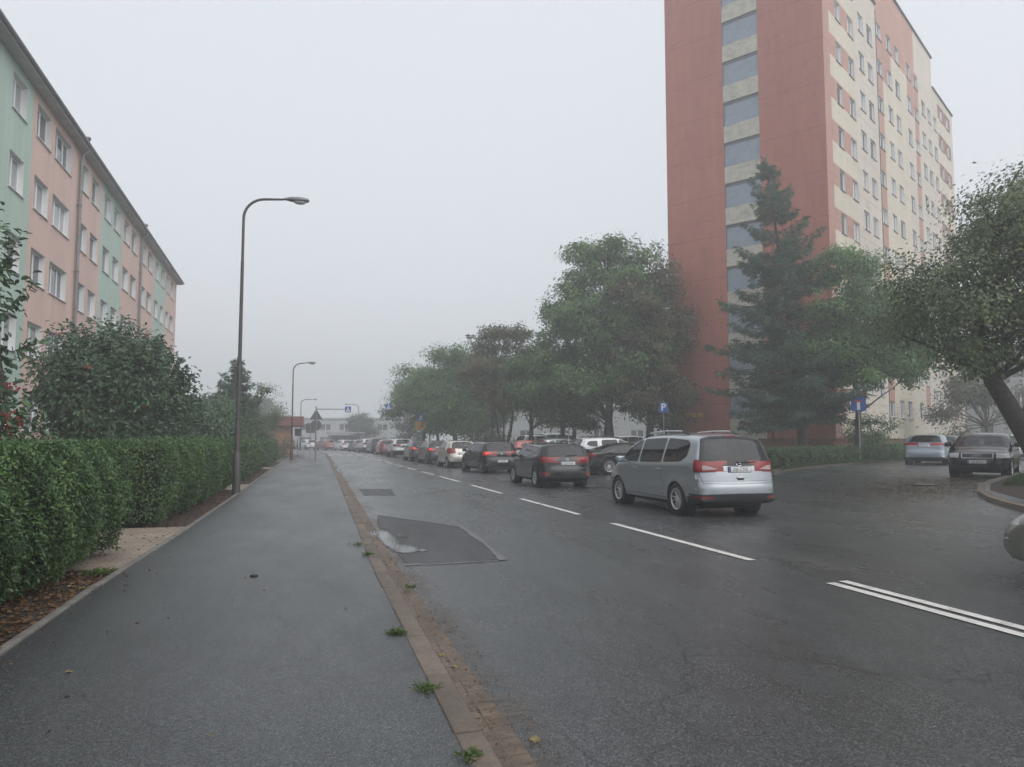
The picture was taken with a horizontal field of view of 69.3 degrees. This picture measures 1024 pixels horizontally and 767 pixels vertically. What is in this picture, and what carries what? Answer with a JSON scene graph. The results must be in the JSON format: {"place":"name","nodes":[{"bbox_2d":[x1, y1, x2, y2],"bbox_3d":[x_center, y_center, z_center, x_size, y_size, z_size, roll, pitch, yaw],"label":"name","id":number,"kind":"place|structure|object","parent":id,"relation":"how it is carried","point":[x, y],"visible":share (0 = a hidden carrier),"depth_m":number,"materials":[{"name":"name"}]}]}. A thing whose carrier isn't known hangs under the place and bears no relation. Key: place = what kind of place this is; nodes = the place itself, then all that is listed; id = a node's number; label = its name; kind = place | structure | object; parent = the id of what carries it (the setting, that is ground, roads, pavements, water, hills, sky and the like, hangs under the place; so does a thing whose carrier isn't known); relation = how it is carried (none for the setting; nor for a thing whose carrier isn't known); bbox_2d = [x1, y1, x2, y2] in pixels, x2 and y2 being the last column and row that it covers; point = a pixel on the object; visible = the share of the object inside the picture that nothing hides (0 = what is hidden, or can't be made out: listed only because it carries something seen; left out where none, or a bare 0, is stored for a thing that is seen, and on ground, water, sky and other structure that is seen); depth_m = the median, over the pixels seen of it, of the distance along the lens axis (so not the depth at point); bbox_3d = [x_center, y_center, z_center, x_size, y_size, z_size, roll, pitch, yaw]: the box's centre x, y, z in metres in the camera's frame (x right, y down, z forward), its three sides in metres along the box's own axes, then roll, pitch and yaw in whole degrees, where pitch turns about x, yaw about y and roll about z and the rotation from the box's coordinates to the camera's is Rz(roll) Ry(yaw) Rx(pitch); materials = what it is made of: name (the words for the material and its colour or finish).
{"place":"outdoors","nodes":[
{"label":"outdoors","id":0,"kind":"place"},
{"bbox_2d":[0,8,183,453],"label":"apartment block","id":1,"kind":"structure","parent":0,"point":[90,247],"depth_m":30.83,"materials":[{"name":"paint"}]},
{"bbox_2d":[0,311,16,352],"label":"window","id":2,"kind":"structure","parent":1,"relation":"in","point":[2,335],"depth_m":25.68,"materials":[{"name":"white plastic"}]},
{"bbox_2d":[8,154,24,199],"bbox_3d":[-17.339,-7.287,25.792,0.295,1.315,1.517,1,-4,-17],"label":"window","id":3,"kind":"structure","parent":1,"relation":"in","point":[13,163],"depth_m":26.07,"materials":[{"name":"white plastic"}]},
{"bbox_2d":[12,77,28,124],"bbox_3d":[-17.339,-10.035,25.997,0.295,1.315,1.517,1,-4,-17],"label":"window","id":4,"kind":"structure","parent":1,"relation":"in","point":[17,89],"depth_m":26.25,"materials":[{"name":"white plastic"}]},
{"bbox_2d":[26,323,42,360],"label":"window","id":5,"kind":"structure","parent":1,"relation":"in","point":[30,333],"depth_m":28.19,"materials":[{"name":"white plastic"}]},
{"bbox_2d":[30,250,45,290],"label":"window","id":6,"kind":"structure","parent":1,"relation":"in","point":[35,259],"depth_m":28.43,"materials":[{"name":"white plastic"}]},
{"bbox_2d":[33,179,48,221],"bbox_3d":[-18.111,-7.096,28.354,0.295,1.315,1.766,1,-4,-17],"label":"window","id":7,"kind":"structure","parent":1,"relation":"in","point":[38,189],"depth_m":28.62,"materials":[{"name":"white plastic"}]},
{"bbox_2d":[36,109,51,152],"bbox_3d":[-18.111,-9.843,28.559,0.295,1.315,1.766,1,-4,-17],"label":"window","id":8,"kind":"structure","parent":1,"relation":"in","point":[41,120],"depth_m":28.85,"materials":[{"name":"white plastic"}]},
{"bbox_2d":[48,264,66,303],"bbox_3d":[-18.846,-4.165,30.606,0.295,1.315,2.427,1,-4,-17],"label":"window","id":9,"kind":"structure","parent":1,"relation":"in","point":[55,276],"depth_m":30.88,"materials":[{"name":"white plastic"}]},
{"bbox_2d":[51,198,69,239],"bbox_3d":[-18.846,-6.913,30.812,0.295,1.315,2.427,1,-4,-17],"label":"window","id":10,"kind":"structure","parent":1,"relation":"in","point":[58,212],"depth_m":31.08,"materials":[{"name":"white plastic"}]},
{"bbox_2d":[54,133,72,177],"bbox_3d":[-18.846,-9.660,31.017,0.295,1.315,2.427,1,-4,-17],"label":"window","id":11,"kind":"structure","parent":1,"relation":"in","point":[61,150],"depth_m":31.28,"materials":[{"name":"white plastic"}]},
{"bbox_2d":[0,462,279,644],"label":"planting strip","id":12,"kind":"object","parent":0,"point":[191,514],"visible":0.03,"depth_m":8.23,"materials":[{"name":"soil"}]},
{"bbox_2d":[0,201,49,438],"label":"berry shrub","id":13,"kind":"object","parent":12,"relation":"on","point":[18,420],"visible":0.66,"depth_m":11.28,"materials":[{"name":"green plant"}]},
{"bbox_2d":[0,428,138,606],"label":"hedge","id":14,"kind":"object","parent":12,"relation":"on","point":[54,509],"visible":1,"depth_m":7.57,"materials":[{"name":"green plant"}]},
{"bbox_2d":[78,566,115,576],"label":"weed tuft","id":15,"kind":"object","parent":12,"relation":"on","point":[97,571],"visible":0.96,"depth_m":8.58,"materials":[{"name":"green plant"}]},
{"bbox_2d":[50,527,184,571],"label":"block path","id":16,"kind":"structure","parent":12,"relation":"on","point":[130,545],"depth_m":10.56,"materials":[{"name":"concrete"}]},
{"bbox_2d":[0,469,268,645],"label":"leaf litter","id":17,"kind":"object","parent":12,"relation":"on","point":[18,607],"visible":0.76,"depth_m":7.33,"materials":[{"name":"plant"}]},
{"bbox_2d":[86,434,233,525],"bbox_3d":[-8.018,2.046,17.788,1.993,1.728,9.986,1,-4,-15],"label":"hedge","id":18,"kind":"object","parent":12,"relation":"on","point":[171,474],"visible":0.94,"depth_m":14.04,"materials":[{"name":"green plant"}]},
{"bbox_2d":[166,393,240,438],"bbox_3d":[-13.378,2.197,31.173,3.652,3.705,5.007,1,-4,-15],"label":"berry shrub","id":19,"kind":"object","parent":12,"relation":"on","point":[209,424],"visible":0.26,"depth_m":30.52,"materials":[{"name":"green plant"}]},
{"bbox_2d":[190,382,255,437],"bbox_3d":[-14.659,2.241,36.796,3.869,4.479,7.177,1,-4,-15],"label":"leafy shrub","id":20,"kind":"object","parent":12,"relation":"on","point":[229,406],"visible":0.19,"depth_m":35.52,"materials":[{"name":"green plant"}]},
{"bbox_2d":[204,435,266,483],"bbox_3d":[-11.732,3.088,31.810,1.845,1.760,13.288,1,-4,-15],"label":"hedge","id":21,"kind":"object","parent":12,"relation":"on","point":[253,451],"visible":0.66,"depth_m":29.80,"materials":[{"name":"green plant"}]},
{"bbox_2d":[207,357,266,438],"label":"yew","id":22,"kind":"object","parent":12,"relation":"on","point":[232,387],"visible":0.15,"depth_m":43.26,"materials":[{"name":"plant"}]},
{"bbox_2d":[251,437,279,465],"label":"hedge","id":23,"kind":"object","parent":12,"relation":"on","point":[272,448],"visible":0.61,"depth_m":42.85,"materials":[{"name":"green plant"}]},
{"bbox_2d":[249,378,288,437],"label":"slender tree","id":24,"kind":"object","parent":12,"relation":"on","point":[268,424],"visible":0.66,"depth_m":54.13,"materials":[{"name":"green plant"}]},
{"bbox_2d":[0,449,469,766],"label":"pavement","id":25,"kind":"structure","parent":0,"point":[304,659],"depth_m":5.22,"materials":[{"name":"asphalt"}]},
{"bbox_2d":[232,197,308,493],"bbox_3d":[-7.083,-1.161,21.847,1.972,8.970,0.290,1,-4,-15],"label":"street lamp","id":26,"kind":"object","parent":25,"relation":"on","point":[236,477],"visible":0.98,"depth_m":21.55,"materials":[{"name":"metal"}]},
{"bbox_2d":[290,362,315,459],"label":"street lamp","id":27,"kind":"object","parent":25,"relation":"on","point":[291,444],"visible":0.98,"depth_m":55.53,"materials":[{"name":"metal"}]},
{"bbox_2d":[310,407,321,459],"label":"road sign","id":28,"kind":"object","parent":25,"relation":"on","point":[315,423],"visible":0.95,"depth_m":54.28,"materials":[{"name":"metal"}]},
{"bbox_2d":[409,678,442,696],"bbox_3d":[-0.551,1.897,4.633,0.232,0.051,0.255,-1,-4,16],"label":"weed tuft","id":29,"kind":"object","parent":25,"relation":"on","point":[426,685],"visible":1,"depth_m":4.64,"materials":[{"name":"green plant"}]},
{"bbox_2d":[0,0,1023,440],"label":"sky","id":30,"kind":"structure","parent":0,"point":[443,154],"materials":[{"name":"white"}]},
{"bbox_2d":[301,448,1023,766],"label":"road","id":31,"kind":"structure","parent":0,"point":[592,634],"depth_m":6.70,"materials":[{"name":"asphalt"}]},
{"bbox_2d":[296,440,316,449],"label":"queued car","id":32,"kind":"object","parent":31,"relation":"on","point":[306,444],"visible":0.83,"depth_m":111.05,"materials":[{"name":"white paint"}]},
{"bbox_2d":[316,440,335,449],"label":"queued car","id":33,"kind":"object","parent":31,"relation":"on","point":[325,444],"visible":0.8,"depth_m":106.02,"materials":[{"name":"red paint"}]},
{"bbox_2d":[333,439,352,450],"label":"queued car","id":34,"kind":"object","parent":31,"relation":"on","point":[341,444],"visible":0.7,"depth_m":100.12,"materials":[{"name":"white paint"}]},
{"bbox_2d":[365,437,386,452],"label":"people carrier","id":35,"kind":"object","parent":31,"relation":"on","point":[370,447],"visible":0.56,"depth_m":81.28,"materials":[{"name":"paint"}]},
{"bbox_2d":[359,489,395,495],"bbox_3d":[-4.037,3.267,22.322,1.044,0.001,3.202,1,-4,-15],"label":"road patch","id":36,"kind":"object","parent":31,"relation":"on","point":[385,492],"visible":1,"depth_m":22.10,"materials":[{"name":"asphalt"}]},
{"bbox_2d":[374,440,389,454],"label":"hatchback","id":37,"kind":"object","parent":31,"relation":"on","point":[381,446],"visible":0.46,"depth_m":73.38,"materials":[{"name":"red paint"}]},
{"bbox_2d":[385,438,411,456],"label":"crossover car","id":38,"kind":"object","parent":31,"relation":"on","point":[394,448],"visible":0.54,"depth_m":64.61,"materials":[{"name":"white paint"}]},
{"bbox_2d":[402,440,425,460],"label":"hatchback","id":39,"kind":"object","parent":31,"relation":"on","point":[410,451],"visible":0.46,"depth_m":53.22,"materials":[{"name":"silver paint"}]},
{"bbox_2d":[416,440,444,463],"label":"hatchback","id":40,"kind":"object","parent":31,"relation":"on","point":[427,451],"visible":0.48,"depth_m":47.29,"materials":[{"name":"paint"}]},
{"bbox_2d":[326,453,537,766],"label":"gutter","id":41,"kind":"object","parent":31,"relation":"on","point":[498,732],"visible":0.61,"depth_m":5.03,"materials":[{"name":"concrete"}]},
{"bbox_2d":[364,521,567,766],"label":"leaf litter","id":42,"kind":"object","parent":41,"relation":"on","point":[464,651],"visible":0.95,"depth_m":5.45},
{"bbox_2d":[377,516,498,563],"bbox_3d":[-1.482,2.543,12.632,1.465,0.001,6.274,1,-4,-15],"label":"road patch","id":43,"kind":"object","parent":31,"relation":"on","point":[440,543],"visible":0.94,"depth_m":11.44,"materials":[{"name":"asphalt"}]},
{"bbox_2d":[377,530,400,549],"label":"puddle","id":44,"kind":"object","parent":43,"relation":"on","point":[391,541],"visible":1,"depth_m":11.60,"materials":[{"name":"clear liquid"}]},
{"bbox_2d":[393,545,417,552],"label":"puddle","id":45,"kind":"object","parent":43,"relation":"on","point":[406,549],"visible":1,"depth_m":10.66,"materials":[{"name":"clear liquid"}]},
{"bbox_2d":[435,440,473,467],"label":"hatchback","id":46,"kind":"object","parent":31,"relation":"on","point":[450,453],"visible":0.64,"depth_m":41.39,"materials":[{"name":"white metal"}]},
{"bbox_2d":[460,526,507,559],"bbox_3d":[-0.507,2.463,11.631,0.144,0.001,3.808,1,-4,-12],"label":"road seam","id":47,"kind":"object","parent":31,"relation":"on","point":[496,554],"visible":1,"depth_m":11.09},
{"bbox_2d":[461,441,516,472],"bbox_3d":[-1.177,3.584,36.327,2.202,1.540,4.089,2,-5,-21],"label":"hatchback","id":48,"kind":"object","parent":31,"relation":"on","point":[483,456],"visible":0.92,"depth_m":34.70,"materials":[{"name":"black paint"}]},
{"bbox_2d":[510,440,548,449],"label":"hatchback","id":49,"kind":"object","parent":31,"relation":"on","point":[520,443],"visible":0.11,"depth_m":44.09,"materials":[{"name":"red paint"}]},
{"bbox_2d":[516,434,549,440],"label":"off roader","id":50,"kind":"object","parent":31,"relation":"on","point":[535,436],"visible":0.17,"depth_m":58.85,"materials":[{"name":"white paint"}]},
{"bbox_2d":[510,441,589,486],"bbox_3d":[1.242,2.813,26.248,2.226,1.577,4.386,1,-4,-16],"label":"estate car","id":51,"kind":"object","parent":31,"relation":"on","point":[538,464],"visible":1,"depth_m":24.45,"materials":[{"name":"black paint"}]},
{"bbox_2d":[571,436,626,448],"bbox_3d":[4.878,3.472,36.740,4.208,1.755,2.288,1,-4,-17],"label":"off roader","id":52,"kind":"object","parent":31,"relation":"on","point":[590,442],"visible":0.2,"depth_m":35.81,"materials":[{"name":"white paint"}]},
{"bbox_2d":[585,443,633,474],"bbox_3d":[5.263,3.404,33.781,4.810,1.409,2.298,1,-5,-19],"label":"coupe","id":53,"kind":"object","parent":31,"relation":"on","point":[602,458],"visible":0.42,"depth_m":32.52,"materials":[{"name":"black paint"}]},
{"bbox_2d":[614,436,644,443],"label":"hatchback","id":54,"kind":"object","parent":31,"relation":"on","point":[632,439],"visible":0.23,"depth_m":60.16,"materials":[{"name":"white paint"}]},
{"bbox_2d":[313,449,1023,636],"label":"road markings","id":55,"kind":"object","parent":31,"relation":"on","point":[1014,632],"visible":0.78,"depth_m":7.41,"materials":[{"name":"paint"}]},
{"bbox_2d":[611,430,774,514],"bbox_3d":[3.961,2.024,17.332,2.344,1.833,4.832,1,-4,-17],"label":"people carrier","id":56,"kind":"object","parent":31,"relation":"on","point":[684,473],"visible":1,"depth_m":15.43,"materials":[{"name":"silver metal"}]},
{"bbox_2d":[640,439,666,460],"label":"side window","id":57,"kind":"structure","parent":56,"relation":"in","point":[653,450],"depth_m":16.90,"materials":[{"name":"grey glass"}]},
{"bbox_2d":[663,439,689,460],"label":"side window","id":58,"kind":"structure","parent":56,"relation":"in","point":[676,450],"depth_m":15.90,"materials":[{"name":"grey glass"}]},
{"bbox_2d":[703,437,765,462],"bbox_3d":[4.586,1.376,15.304,1.431,0.531,0.280,1,-4,-17],"label":"rear window","id":59,"kind":"structure","parent":56,"relation":"in","point":[729,449],"depth_m":15.28,"materials":[{"name":"grey glass"}]},
{"bbox_2d":[771,459,904,473],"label":"kerb","id":60,"kind":"structure","parent":31,"relation":"on","point":[796,468],"depth_m":33.09,"materials":[{"name":"concrete"}]},
{"bbox_2d":[790,474,998,508],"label":"leaf litter","id":61,"kind":"object","parent":31,"relation":"on","point":[951,485],"visible":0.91,"depth_m":20.86,"materials":[{"name":"plant"}]},
{"bbox_2d":[904,434,954,464],"bbox_3d":[21.037,3.291,37.239,2.322,1.540,4.758,-3,-5,36],"label":"liftback car","id":62,"kind":"object","parent":31,"relation":"on","point":[919,448],"visible":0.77,"depth_m":35.53,"materials":[{"name":"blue metal"}]},
{"bbox_2d":[944,433,1020,476],"bbox_3d":[15.852,2.392,24.856,2.169,1.489,3.943,-3,-5,39],"label":"hatchback","id":63,"kind":"object","parent":31,"relation":"on","point":[966,455],"visible":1,"depth_m":23.75,"materials":[{"name":"black paint"}]},
{"bbox_2d":[977,470,1023,510],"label":"kerb","id":64,"kind":"structure","parent":31,"relation":"on","point":[984,494],"depth_m":17.22,"materials":[{"name":"concrete"}]},
{"bbox_2d":[1003,514,1023,560],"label":"saloon car","id":65,"kind":"object","parent":31,"relation":"on","point":[1013,541],"visible":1,"depth_m":8.27,"materials":[{"name":"beige paint"}]},
{"bbox_2d":[985,472,1023,503],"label":"side pavement","id":66,"kind":"structure","parent":0,"point":[1004,496],"depth_m":17.63,"materials":[{"name":"concrete"}]},
{"bbox_2d":[990,477,1023,498],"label":"verge soil","id":67,"kind":"structure","parent":0,"point":[1016,490],"depth_m":18.67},
{"bbox_2d":[836,155,1023,453],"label":"broadleaf tree","id":68,"kind":"object","parent":67,"relation":"on","point":[984,305],"visible":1,"depth_m":19.21,"materials":[{"name":"green plant"}]},
{"bbox_2d":[1001,472,1023,484],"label":"grass","id":69,"kind":"structure","parent":67,"relation":"on","point":[1018,478],"depth_m":20.03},
{"bbox_3d":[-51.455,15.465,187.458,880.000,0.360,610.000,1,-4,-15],"label":"ground","id":70,"kind":"structure","parent":0,"visible":0},
{"bbox_2d":[12,308,211,442],"bbox_3d":[-12.108,0.587,22.777,5.124,5.671,5.274,1,-4,-15],"label":"berry shrub","id":71,"kind":"object","parent":70,"relation":"on","point":[103,392],"visible":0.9,"depth_m":21.57,"materials":[{"name":"green plant"}]},
{"bbox_2d":[0,460,282,655],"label":"path edging","id":72,"kind":"object","parent":70,"relation":"on","point":[16,639],"visible":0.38,"depth_m":7.62,"materials":[{"name":"concrete"}]},
{"bbox_2d":[258,390,290,415],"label":"tree","id":73,"kind":"object","parent":70,"relation":"on","point":[268,405],"visible":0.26,"depth_m":122.62,"materials":[{"name":"plant"}]},
{"bbox_2d":[253,416,303,455],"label":"kiosk","id":74,"kind":"object","parent":70,"relation":"on","point":[285,429],"visible":0.11,"depth_m":71.34,"materials":[{"name":"red brick"}]},
{"bbox_2d":[273,436,298,457],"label":"bush","id":75,"kind":"object","parent":70,"relation":"on","point":[282,450],"visible":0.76,"depth_m":64.98,"materials":[{"name":"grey plant"}]},
{"bbox_2d":[327,432,364,441],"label":"bus shelter","id":76,"kind":"object","parent":70,"relation":"on","point":[336,438],"visible":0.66,"depth_m":124.31,"materials":[{"name":"metal"}]},
{"bbox_2d":[293,418,414,443],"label":"flat hall","id":77,"kind":"structure","parent":70,"relation":"on","point":[333,424],"depth_m":134.98,"materials":[{"name":"grey"}]},
{"bbox_2d":[343,410,384,439],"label":"tree","id":78,"kind":"object","parent":70,"relation":"on","point":[367,428],"visible":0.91,"depth_m":127.22,"materials":[{"name":"green plant"}]},
{"bbox_2d":[297,449,502,766],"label":"kerb","id":79,"kind":"structure","parent":70,"relation":"on","point":[464,725],"depth_m":5.08,"materials":[{"name":"concrete"}]},
{"bbox_2d":[450,745,484,762],"bbox_3d":[-0.202,1.826,3.652,0.161,0.047,0.164,-4,-6,45],"label":"weed tuft","id":80,"kind":"object","parent":79,"relation":"on","point":[472,752],"visible":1,"depth_m":3.65,"materials":[{"name":"green plant"}]},
{"bbox_2d":[387,408,432,439],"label":"tree","id":81,"kind":"object","parent":70,"relation":"on","point":[410,434],"visible":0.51,"depth_m":95.12,"materials":[{"name":"green plant"}]},
{"bbox_2d":[377,359,461,440],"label":"maple tree","id":82,"kind":"object","parent":70,"relation":"on","point":[392,413],"visible":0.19,"depth_m":76.26,"materials":[{"name":"green plant"}]},
{"bbox_2d":[391,338,496,439],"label":"maple tree","id":83,"kind":"object","parent":70,"relation":"on","point":[437,413],"visible":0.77,"depth_m":65.60,"materials":[{"name":"green plant"}]},
{"bbox_2d":[450,412,516,441],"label":"dark bush","id":84,"kind":"object","parent":70,"relation":"on","point":[482,428],"visible":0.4,"depth_m":60.50,"materials":[{"name":"green plant"}]},
{"bbox_2d":[446,351,521,439],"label":"maple tree","id":85,"kind":"object","parent":70,"relation":"on","point":[507,417],"visible":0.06,"depth_m":71.61,"materials":[{"name":"green plant"}]},
{"bbox_2d":[446,320,539,441],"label":"multi stem tree","id":86,"kind":"object","parent":70,"relation":"on","point":[484,364],"visible":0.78,"depth_m":55.92,"materials":[{"name":"green plant"}]},
{"bbox_2d":[492,349,598,439],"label":"maple tree","id":87,"kind":"object","parent":70,"relation":"on","point":[548,421],"visible":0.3,"depth_m":53.86,"materials":[{"name":"green plant"}]},
{"bbox_2d":[471,406,669,442],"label":"long grey building","id":88,"kind":"structure","parent":70,"relation":"on","point":[626,427],"depth_m":102.61,"materials":[{"name":"grey"}]},
{"bbox_2d":[664,0,965,451],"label":"tower block","id":89,"kind":"structure","parent":70,"relation":"on","point":[838,112],"depth_m":50.68,"materials":[{"name":"paint"}]},
{"bbox_2d":[847,119,961,421],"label":"window","id":90,"kind":"structure","parent":89,"relation":"in","point":[881,391],"depth_m":57.81,"materials":[{"name":"grey glass"}]},
{"bbox_2d":[963,344,1023,444],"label":"apartment block","id":91,"kind":"structure","parent":70,"relation":"on","point":[1000,427],"depth_m":79.16,"materials":[{"name":"grey"}]},
{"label":"lawn","id":92,"kind":"structure","parent":0,"visible":0},
{"bbox_2d":[525,358,617,438],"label":"maple tree","id":93,"kind":"object","parent":92,"relation":"on","point":[589,424],"visible":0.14,"depth_m":55.28,"materials":[{"name":"plant"}]},
{"bbox_2d":[506,231,682,437],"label":"maple tree","id":94,"kind":"object","parent":92,"relation":"on","point":[577,316],"visible":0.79,"depth_m":50.90,"materials":[{"name":"green plant"}]},
{"bbox_2d":[602,342,684,425],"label":"maple tree","id":95,"kind":"object","parent":92,"relation":"on","point":[633,412],"visible":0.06,"depth_m":52.91,"materials":[{"name":"plant"}]},
{"bbox_2d":[597,251,708,436],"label":"maple tree","id":96,"kind":"object","parent":92,"relation":"on","point":[651,397],"visible":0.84,"depth_m":49.11,"materials":[{"name":"green plant"}]},
{"bbox_2d":[741,325,794,445],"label":"spruce","id":97,"kind":"object","parent":92,"relation":"on","point":[761,382],"visible":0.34,"depth_m":41.22,"materials":[{"name":"green plant"}]},
{"bbox_2d":[703,155,880,449],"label":"spruce","id":98,"kind":"object","parent":92,"relation":"on","point":[801,416],"visible":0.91,"depth_m":40.64,"materials":[{"name":"green plant"}]},
{"bbox_2d":[763,443,904,467],"bbox_3d":[20.381,3.795,41.436,1.230,1.051,31.697,-4,-6,41],"label":"hedge","id":99,"kind":"object","parent":92,"relation":"on","point":[779,456],"visible":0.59,"depth_m":34.05,"materials":[{"name":"green plant"}]},
{"bbox_2d":[780,456,904,469],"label":"grass","id":100,"kind":"structure","parent":92,"relation":"on","point":[824,463],"depth_m":33.93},
{"bbox_2d":[851,391,865,459],"bbox_3d":[17.819,2.302,38.023,0.700,3.950,0.099,-2,-5,27],"label":"dead end sign","id":101,"kind":"object","parent":92,"relation":"on","point":[858,404],"visible":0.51,"depth_m":38.05,"materials":[{"name":"metal"}]},
{"bbox_2d":[778,241,947,445],"bbox_3d":[19.523,-1.657,40.625,10.175,12.234,8.200,1,-4,-15],"label":"broadleaf tree","id":102,"kind":"object","parent":92,"relation":"on","point":[856,350],"visible":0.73,"depth_m":38.77,"materials":[{"name":"green plant"}]},
{"bbox_2d":[832,409,910,457],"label":"roadside bush","id":103,"kind":"object","parent":92,"relation":"on","point":[868,438],"visible":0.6,"depth_m":42.73,"materials":[{"name":"green plant"}]},
{"bbox_2d":[916,361,1023,444],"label":"broadleaf tree","id":104,"kind":"object","parent":92,"relation":"on","point":[967,392],"visible":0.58,"depth_m":53.41,"materials":[{"name":"green plant"}]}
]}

